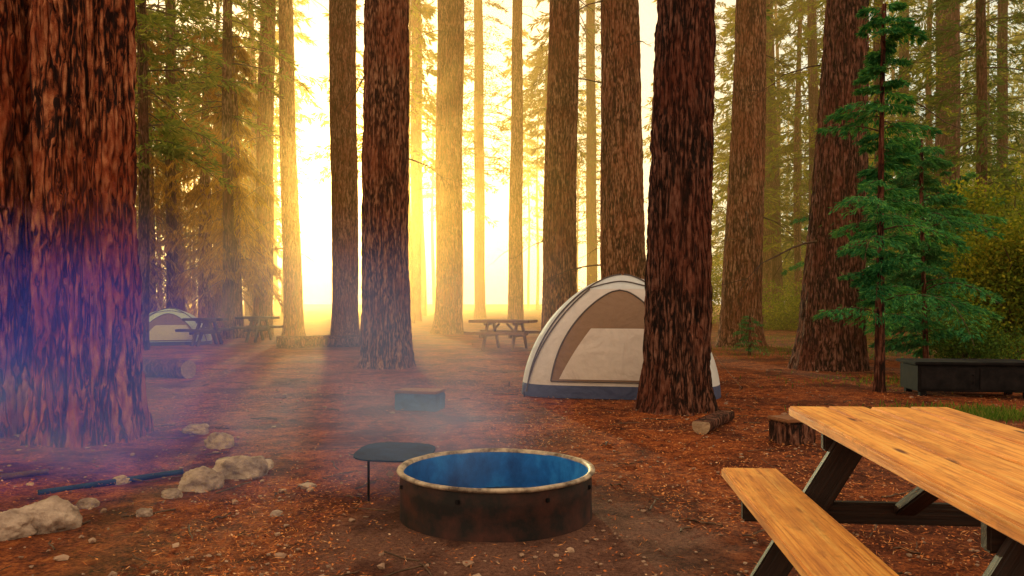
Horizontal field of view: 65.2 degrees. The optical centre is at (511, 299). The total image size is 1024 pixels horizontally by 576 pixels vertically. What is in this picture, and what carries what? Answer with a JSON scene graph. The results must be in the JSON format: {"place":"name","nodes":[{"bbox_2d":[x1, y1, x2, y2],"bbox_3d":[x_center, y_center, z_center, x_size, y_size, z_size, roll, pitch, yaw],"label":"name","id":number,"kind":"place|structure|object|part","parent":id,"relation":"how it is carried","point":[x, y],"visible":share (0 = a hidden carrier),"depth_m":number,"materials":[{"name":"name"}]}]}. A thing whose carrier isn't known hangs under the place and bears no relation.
{"place":"outdoors","nodes":[
{"label":"outdoors","id":0,"kind":"place"},
{"bbox_2d":[0,304,1023,575],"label":"ground","id":1,"kind":"structure","parent":0,"point":[734,548],"depth_m":6.08,"materials":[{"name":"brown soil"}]},
{"bbox_2d":[0,0,34,437],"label":"redwood tree","id":2,"kind":"object","parent":1,"relation":"on","point":[17,241],"visible":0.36,"depth_m":7.30,"materials":[{"name":"red plant"}]},
{"bbox_2d":[0,506,37,540],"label":"granite rock","id":3,"kind":"object","parent":1,"relation":"on","point":[15,523],"visible":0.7,"depth_m":4.27,"materials":[{"name":"grey stone"}]},
{"bbox_2d":[0,469,48,479],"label":"fallen branch","id":4,"kind":"object","parent":1,"relation":"on","point":[22,474],"visible":0.98,"depth_m":5.64,"materials":[{"name":"brown wood"}]},
{"bbox_2d":[23,495,82,534],"bbox_3d":[-2.584,1.226,4.463,0.351,0.248,0.278,0,0,0],"label":"granite rock","id":5,"kind":"object","parent":1,"relation":"on","point":[51,514],"visible":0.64,"depth_m":4.40,"materials":[{"name":"grey stone"}]},
{"bbox_2d":[17,0,153,447],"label":"redwood tree","id":6,"kind":"object","parent":1,"relation":"on","point":[87,385],"visible":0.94,"depth_m":6.90,"materials":[{"name":"red plant"}]},
{"bbox_2d":[76,498,99,508],"bbox_3d":[-2.600,1.251,4.902,0.129,0.083,0.115,0,0,0],"label":"granite rock","id":7,"kind":"object","parent":1,"relation":"on","point":[85,503],"visible":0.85,"depth_m":4.87,"materials":[{"name":"grey stone"}]},
{"bbox_2d":[113,475,129,484],"bbox_3d":[-2.722,1.254,5.559,0.108,0.071,0.115,0,0,28],"label":"granite rock","id":8,"kind":"object","parent":1,"relation":"on","point":[122,479],"visible":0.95,"depth_m":5.53,"materials":[{"name":"grey stone"}]},
{"bbox_2d":[136,508,152,516],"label":"granite rock","id":9,"kind":"object","parent":1,"relation":"on","point":[144,512],"visible":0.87,"depth_m":4.69,"materials":[{"name":"grey stone"}]},
{"bbox_2d":[135,54,165,296],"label":"cedar tree","id":10,"kind":"object","parent":1,"relation":"on","point":[137,203],"visible":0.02,"depth_m":33.86,"materials":[{"name":"green plant"}]},
{"bbox_2d":[135,12,198,317],"bbox_3d":[-13.420,-4.489,29.519,4.622,12.522,4.181,0,0,0],"label":"cedar tree","id":11,"kind":"object","parent":1,"relation":"on","point":[153,274],"visible":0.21,"depth_m":29.71,"materials":[{"name":"green plant"}]},
{"bbox_2d":[143,359,195,378],"bbox_3d":[-5.656,1.102,12.892,1.238,0.323,0.314,0,0,26],"label":"fallen log","id":12,"kind":"object","parent":1,"relation":"on","point":[174,368],"visible":0.79,"depth_m":12.68,"materials":[{"name":"brown wood"}]},
{"bbox_2d":[161,488,182,498],"bbox_3d":[-2.193,1.257,5.164,0.133,0.074,0.112,0,0,0],"label":"granite rock","id":13,"kind":"object","parent":1,"relation":"on","point":[172,493],"visible":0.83,"depth_m":5.13,"materials":[{"name":"grey stone"}]},
{"bbox_2d":[156,267,197,316],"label":"leafy shrub","id":14,"kind":"object","parent":1,"relation":"on","point":[161,303],"visible":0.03,"depth_m":46.06,"materials":[{"name":"green plant"}]},
{"bbox_2d":[149,308,211,345],"bbox_3d":[-9.843,0.763,22.999,2.898,1.074,2.303,0,0,-20],"label":"dome tent","id":15,"kind":"object","parent":1,"relation":"on","point":[164,323],"visible":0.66,"depth_m":22.16,"materials":[{"name":"beige fabric"}]},
{"bbox_2d":[149,314,192,340],"bbox_3d":[-9.559,0.751,22.217,1.457,0.734,0.612,0,0,-20],"label":"door mesh","id":16,"kind":"structure","parent":15,"relation":"in","point":[167,319],"depth_m":22.25,"materials":[{"name":"grey fabric"}]},
{"bbox_2d":[151,28,220,310],"bbox_3d":[-14.001,-5.125,33.982,4.106,13.250,4.686,0,0,0],"label":"cedar tree","id":17,"kind":"object","parent":1,"relation":"on","point":[181,269],"visible":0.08,"depth_m":33.59,"materials":[{"name":"green plant"}]},
{"bbox_2d":[135,0,248,349],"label":"fir tree","id":18,"kind":"object","parent":1,"relation":"on","point":[175,148],"visible":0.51,"depth_m":19.75,"materials":[{"name":"green plant"}]},
{"bbox_2d":[181,423,209,434],"bbox_3d":[-2.975,1.227,7.530,0.254,0.122,0.218,0,0,0],"label":"granite rock","id":19,"kind":"object","parent":1,"relation":"on","point":[199,429],"visible":0.87,"depth_m":7.46,"materials":[{"name":"grey stone"}]},
{"bbox_2d":[178,466,224,492],"bbox_3d":[-2.101,1.230,5.415,0.302,0.206,0.273,0,0,0],"label":"granite rock","id":20,"kind":"object","parent":1,"relation":"on","point":[201,479],"visible":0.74,"depth_m":5.32,"materials":[{"name":"grey stone"}]},
{"bbox_2d":[149,25,255,335],"bbox_3d":[-11.203,-4.125,28.438,3.697,11.250,4.057,0,0,36],"label":"cedar tree","id":21,"kind":"object","parent":1,"relation":"on","point":[204,183],"visible":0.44,"depth_m":28.16,"materials":[{"name":"green plant"}]},
{"bbox_2d":[175,318,234,346],"bbox_3d":[-8.422,0.887,21.999,1.015,0.779,1.335,0,0,10],"label":"picnic table","id":22,"kind":"object","parent":1,"relation":"on","point":[208,329],"visible":0.94,"depth_m":21.69,"materials":[{"name":"brown wood"}]},
{"bbox_2d":[134,0,278,308],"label":"fir tree","id":23,"kind":"object","parent":1,"relation":"on","point":[171,221],"visible":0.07,"depth_m":30.34,"materials":[{"name":"green plant"}]},
{"bbox_2d":[204,432,233,448],"bbox_3d":[-2.523,1.237,6.911,0.260,0.206,0.225,0,0,0],"label":"granite rock","id":24,"kind":"object","parent":1,"relation":"on","point":[218,440],"visible":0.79,"depth_m":6.83,"materials":[{"name":"grey stone"}]},
{"bbox_2d":[185,51,254,327],"bbox_3d":[-12.973,-5.125,35.657,3.842,13.250,4.314,0,0,0],"label":"cedar tree","id":25,"kind":"object","parent":1,"relation":"on","point":[218,306],"visible":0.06,"depth_m":35.41,"materials":[{"name":"green plant"}]},
{"bbox_2d":[147,0,310,338],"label":"fir tree","id":26,"kind":"object","parent":1,"relation":"on","point":[226,64],"visible":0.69,"depth_m":25.38,"materials":[{"name":"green plant"}]},
{"bbox_2d":[187,31,284,337],"bbox_3d":[-8.975,-3.625,26.218,3.350,10.250,3.042,0,0,-18],"label":"cedar tree","id":27,"kind":"object","parent":1,"relation":"on","point":[241,230],"visible":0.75,"depth_m":25.84,"materials":[{"name":"green plant"}]},
{"bbox_2d":[212,455,268,479],"bbox_3d":[-1.963,1.238,5.759,0.418,0.244,0.264,0,0,0],"label":"granite rock","id":28,"kind":"object","parent":1,"relation":"on","point":[243,467],"visible":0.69,"depth_m":5.65,"materials":[{"name":"grey stone"}]},
{"bbox_2d":[230,316,282,342],"bbox_3d":[-7.638,0.887,24.001,1.127,0.780,1.335,0,0,5],"label":"picnic table","id":29,"kind":"object","parent":1,"relation":"on","point":[257,329],"visible":0.94,"depth_m":23.69,"materials":[{"name":"brown wood"}]},
{"bbox_2d":[241,148,282,321],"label":"cedar tree","id":30,"kind":"object","parent":1,"relation":"on","point":[276,212],"visible":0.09,"depth_m":46.28,"materials":[{"name":"green plant"}]},
{"bbox_2d":[265,459,273,469],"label":"granite rock","id":31,"kind":"object","parent":1,"relation":"on","point":[270,462],"visible":0.25,"depth_m":6.01,"materials":[{"name":"grey stone"}]},
{"bbox_2d":[270,510,282,516],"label":"granite rock","id":32,"kind":"object","parent":1,"relation":"on","point":[277,513],"visible":0.91,"depth_m":4.70,"materials":[{"name":"grey stone"}]},
{"bbox_2d":[242,0,316,336],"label":"pine tree","id":33,"kind":"object","parent":1,"relation":"on","point":[264,149],"visible":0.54,"depth_m":26.94,"materials":[{"name":"brown plant"}]},
{"bbox_2d":[229,0,339,335],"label":"pine tree","id":34,"kind":"object","parent":1,"relation":"on","point":[293,320],"visible":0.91,"depth_m":25.82,"materials":[{"name":"brown plant"}]},
{"bbox_2d":[298,482,316,488],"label":"granite rock","id":35,"kind":"object","parent":1,"relation":"on","point":[305,484],"visible":0.85,"depth_m":5.39,"materials":[{"name":"grey stone"}]},
{"bbox_2d":[276,335,360,348],"bbox_3d":[-5.035,1.084,20.838,2.144,0.335,0.334,0,0,-19],"label":"fallen log","id":36,"kind":"object","parent":1,"relation":"on","point":[313,341],"visible":0.94,"depth_m":20.71,"materials":[{"name":"brown wood"}]},
{"bbox_2d":[320,0,364,335],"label":"pine tree","id":37,"kind":"object","parent":1,"relation":"on","point":[343,168],"visible":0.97,"depth_m":27.39,"materials":[{"name":"brown plant"}]},
{"bbox_2d":[345,0,460,369],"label":"pine tree","id":38,"kind":"object","parent":1,"relation":"on","point":[386,342],"visible":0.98,"depth_m":14.70,"materials":[{"name":"brown plant"}]},
{"bbox_2d":[393,388,445,411],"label":"wooden step block","id":39,"kind":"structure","parent":1,"relation":"on","point":[421,399],"depth_m":8.98,"materials":[{"name":"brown wood"}]},
{"bbox_2d":[410,0,431,320],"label":"pine tree","id":40,"kind":"object","parent":1,"relation":"on","point":[416,209],"visible":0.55,"depth_m":46.03,"materials":[{"name":"brown plant"}]},
{"bbox_2d":[409,0,470,333],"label":"pine tree","id":41,"kind":"object","parent":1,"relation":"on","point":[448,317],"visible":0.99,"depth_m":30.05,"materials":[{"name":"brown plant"}]},
{"bbox_2d":[353,442,594,542],"bbox_3d":[-0.307,1.121,4.751,1.606,0.318,1.154,0,0,18],"label":"fire ring","id":42,"kind":"object","parent":1,"relation":"on","point":[496,495],"visible":1,"depth_m":4.35,"materials":[{"name":"metal"}]},
{"bbox_2d":[427,0,537,318],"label":"fir tree","id":43,"kind":"object","parent":1,"relation":"on","point":[477,101],"visible":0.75,"depth_m":54.06,"materials":[{"name":"green plant"}]},
{"bbox_2d":[464,319,540,350],"bbox_3d":[-0.221,0.888,20.200,1.610,0.778,1.410,0,0,18],"label":"picnic table","id":44,"kind":"object","parent":1,"relation":"on","point":[513,334],"visible":0.98,"depth_m":19.91,"materials":[{"name":"brown wood"}]},
{"bbox_2d":[0,369,1014,575],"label":"pebbles","id":45,"kind":"object","parent":1,"relation":"on","point":[63,557],"visible":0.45,"depth_m":4.77,"materials":[{"name":"stone"}]},
{"bbox_2d":[0,368,1021,575],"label":"fallen twigs","id":46,"kind":"object","parent":1,"relation":"on","point":[611,484],"depth_m":5.43,"materials":[{"name":"brown wood"}]},
{"bbox_2d":[490,0,537,324],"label":"pine tree","id":47,"kind":"object","parent":1,"relation":"on","point":[515,286],"visible":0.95,"depth_m":40.06,"materials":[{"name":"brown plant"}]},
{"bbox_2d":[542,0,600,285],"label":"fir tree","id":48,"kind":"object","parent":1,"relation":"on","point":[591,228],"visible":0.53,"depth_m":54.05,"materials":[{"name":"green plant"}]},
{"bbox_2d":[507,0,650,330],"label":"pine tree","id":49,"kind":"object","parent":1,"relation":"on","point":[559,240],"visible":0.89,"depth_m":20.82,"materials":[{"name":"brown plant"}]},
{"bbox_2d":[135,0,1023,323],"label":"distant forest","id":50,"kind":"object","parent":1,"relation":"on","point":[779,22],"visible":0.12,"depth_m":57.33,"materials":[{"name":"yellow plant"}]},
{"bbox_2d":[542,0,650,281],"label":"pine tree","id":51,"kind":"object","parent":1,"relation":"on","point":[622,233],"visible":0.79,"depth_m":18.82,"materials":[{"name":"brown plant"}]},
{"bbox_2d":[509,274,742,399],"bbox_3d":[1.567,0.463,11.350,3.289,1.674,2.640,0,0,11],"label":"dome tent","id":52,"kind":"object","parent":1,"relation":"on","point":[588,344],"visible":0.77,"depth_m":10.31,"materials":[{"name":"beige fabric"}]},
{"bbox_2d":[552,291,644,381],"bbox_3d":[1.384,0.455,10.412,1.671,1.170,0.701,0,0,11],"label":"door mesh","id":53,"kind":"structure","parent":52,"relation":"in","point":[618,309],"depth_m":10.41,"materials":[{"name":"grey fabric"}]},
{"bbox_2d":[633,0,718,415],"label":"pine tree","id":54,"kind":"object","parent":1,"relation":"on","point":[675,379],"visible":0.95,"depth_m":8.90,"materials":[{"name":"brown plant"}]},
{"bbox_2d":[590,229,779,323],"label":"leafy shrub","id":55,"kind":"object","parent":1,"relation":"on","point":[717,293],"visible":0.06,"depth_m":41.58,"materials":[{"name":"green plant"}]},
{"bbox_2d":[692,410,734,434],"bbox_3d":[1.968,1.187,7.789,0.178,0.138,0.997,0,0,28],"label":"cut log","id":56,"kind":"object","parent":1,"relation":"on","point":[709,422],"visible":1,"depth_m":7.53,"materials":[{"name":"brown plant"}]},
{"bbox_2d":[711,1,732,284],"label":"fir tree","id":57,"kind":"object","parent":1,"relation":"on","point":[718,41],"visible":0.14,"depth_m":49.64,"materials":[{"name":"green plant"}]},
{"bbox_2d":[472,333,1023,423],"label":"grass patch","id":58,"kind":"object","parent":1,"relation":"on","point":[986,412],"visible":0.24,"depth_m":9.22,"materials":[{"name":"green plant"}]},
{"bbox_2d":[732,316,769,355],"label":"young fir tree","id":59,"kind":"object","parent":1,"relation":"on","point":[750,333],"visible":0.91,"depth_m":18.38,"materials":[{"name":"green plant"}]},
{"bbox_2d":[714,0,805,346],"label":"pine tree","id":60,"kind":"object","parent":1,"relation":"on","point":[743,245],"visible":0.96,"depth_m":21.16,"materials":[{"name":"brown plant"}]},
{"bbox_2d":[766,0,789,321],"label":"pine tree","id":61,"kind":"object","parent":1,"relation":"on","point":[776,265],"visible":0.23,"depth_m":45.93,"materials":[{"name":"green plant"}]},
{"bbox_2d":[767,414,815,445],"bbox_3d":[2.417,1.126,6.906,0.320,0.236,0.280,0,0,-20],"label":"stump seat","id":62,"kind":"object","parent":1,"relation":"on","point":[788,430],"visible":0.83,"depth_m":6.80,"materials":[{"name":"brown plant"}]},
{"bbox_2d":[716,278,872,330],"bbox_3d":[11.779,0.154,33.880,6.814,2.435,6.906,0,0,0],"label":"leafy shrub","id":63,"kind":"object","parent":1,"relation":"on","point":[786,320],"visible":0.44,"depth_m":33.29,"materials":[{"name":"green plant"}]},
{"bbox_2d":[713,213,889,311],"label":"leafy shrub","id":64,"kind":"object","parent":1,"relation":"on","point":[790,277],"visible":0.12,"depth_m":61.25,"materials":[{"name":"green plant"}]},
{"bbox_2d":[765,0,873,219],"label":"fir tree","id":65,"kind":"object","parent":1,"relation":"on","point":[811,13],"visible":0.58,"depth_m":40.21,"materials":[{"name":"green plant"}]},
{"bbox_2d":[780,165,901,299],"bbox_3d":[7.390,-0.764,17.232,2.668,4.558,2.402,0,0,-31],"label":"young fir tree","id":66,"kind":"object","parent":1,"relation":"on","point":[798,265],"visible":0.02,"depth_m":17.20,"materials":[{"name":"green plant"}]},
{"bbox_2d":[715,0,984,371],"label":"pine tree","id":67,"kind":"object","parent":1,"relation":"on","point":[825,344],"visible":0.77,"depth_m":14.01,"materials":[{"name":"brown plant"}]},
{"bbox_2d":[793,217,937,329],"bbox_3d":[17.822,-1.265,33.348,9.198,5.372,9.078,0,0,-41],"label":"leafy shrub","id":68,"kind":"object","parent":1,"relation":"on","point":[898,299],"visible":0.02,"depth_m":33.25,"materials":[{"name":"green plant"}]},
{"bbox_2d":[721,406,1023,575],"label":"picnic table","id":69,"kind":"object","parent":1,"relation":"on","point":[968,468],"visible":1,"depth_m":2.89,"materials":[{"name":"brown wood"}]},
{"bbox_2d":[795,0,974,335],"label":"fir tree","id":70,"kind":"object","parent":1,"relation":"on","point":[876,41],"visible":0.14,"depth_m":27.63,"materials":[{"name":"green plant"}]},
{"bbox_2d":[811,0,972,392],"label":"young fir tree","id":71,"kind":"object","parent":1,"relation":"on","point":[899,156],"visible":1,"depth_m":10.65,"materials":[{"name":"green plant"}]},
{"bbox_2d":[866,149,951,335],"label":"young fir tree","id":72,"kind":"object","parent":1,"relation":"on","point":[899,214],"visible":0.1,"depth_m":19.03,"materials":[{"name":"green plant"}]},
{"bbox_2d":[868,0,969,252],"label":"fir tree","id":73,"kind":"object","parent":1,"relation":"on","point":[904,53],"visible":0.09,"depth_m":42.88,"materials":[{"name":"green plant"}]},
{"bbox_2d":[858,137,1007,357],"bbox_3d":[7.031,-0.598,12.886,2.142,4.215,2.572,0,0,-20],"label":"young fir tree","id":74,"kind":"object","parent":1,"relation":"on","point":[921,179],"visible":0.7,"depth_m":13.00,"materials":[{"name":"green plant"}]},
{"bbox_2d":[870,171,1007,359],"bbox_3d":[9.012,-0.536,16.223,2.841,4.134,3.181,0,0,-24],"label":"young fir tree","id":75,"kind":"object","parent":1,"relation":"on","point":[964,178],"visible":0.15,"depth_m":16.21,"materials":[{"name":"green plant"}]},
{"bbox_2d":[934,0,973,325],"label":"pine tree","id":76,"kind":"object","parent":1,"relation":"on","point":[941,140],"visible":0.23,"depth_m":31.69,"materials":[{"name":"brown plant"}]},
{"bbox_2d":[886,145,1023,322],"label":"leafy shrub","id":77,"kind":"object","parent":1,"relation":"on","point":[953,248],"visible":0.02,"depth_m":25.21,"materials":[{"name":"green plant"}]},
{"bbox_2d":[894,0,1023,301],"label":"fir tree","id":78,"kind":"object","parent":1,"relation":"on","point":[981,157],"visible":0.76,"depth_m":23.54,"materials":[{"name":"green plant"}]},
{"bbox_2d":[895,358,1023,398],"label":"food storage locker","id":79,"kind":"object","parent":1,"relation":"on","point":[922,376],"visible":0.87,"depth_m":10.25,"materials":[{"name":"metal"}]},
{"bbox_3d":[5.593,1.011,10.270,0.660,0.280,0.020,0,0,6],"label":"door","id":80,"kind":"part","parent":79,"relation":"part of","materials":[{"name":"paint"}]},
{"bbox_3d":[6.309,1.011,10.195,0.660,0.280,0.020,0,0,6],"label":"door","id":81,"kind":"part","parent":79,"relation":"part of","materials":[{"name":"paint"}]},
{"bbox_2d":[907,302,1023,359],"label":"leafy shrub","id":82,"kind":"object","parent":1,"relation":"on","point":[992,347],"visible":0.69,"depth_m":14.14,"materials":[{"name":"green plant"}]},
{"bbox_2d":[929,144,1023,358],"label":"leafy shrub","id":83,"kind":"object","parent":1,"relation":"on","point":[1002,274],"visible":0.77,"depth_m":14.77,"materials":[{"name":"green plant"}]},
{"bbox_2d":[930,0,1023,225],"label":"fir tree","id":84,"kind":"object","parent":1,"relation":"on","point":[1003,40],"visible":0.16,"depth_m":33.61,"materials":[{"name":"green plant"}]},
{"bbox_2d":[135,0,1023,303],"label":"sky","id":85,"kind":"structure","parent":0,"point":[316,238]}
]}

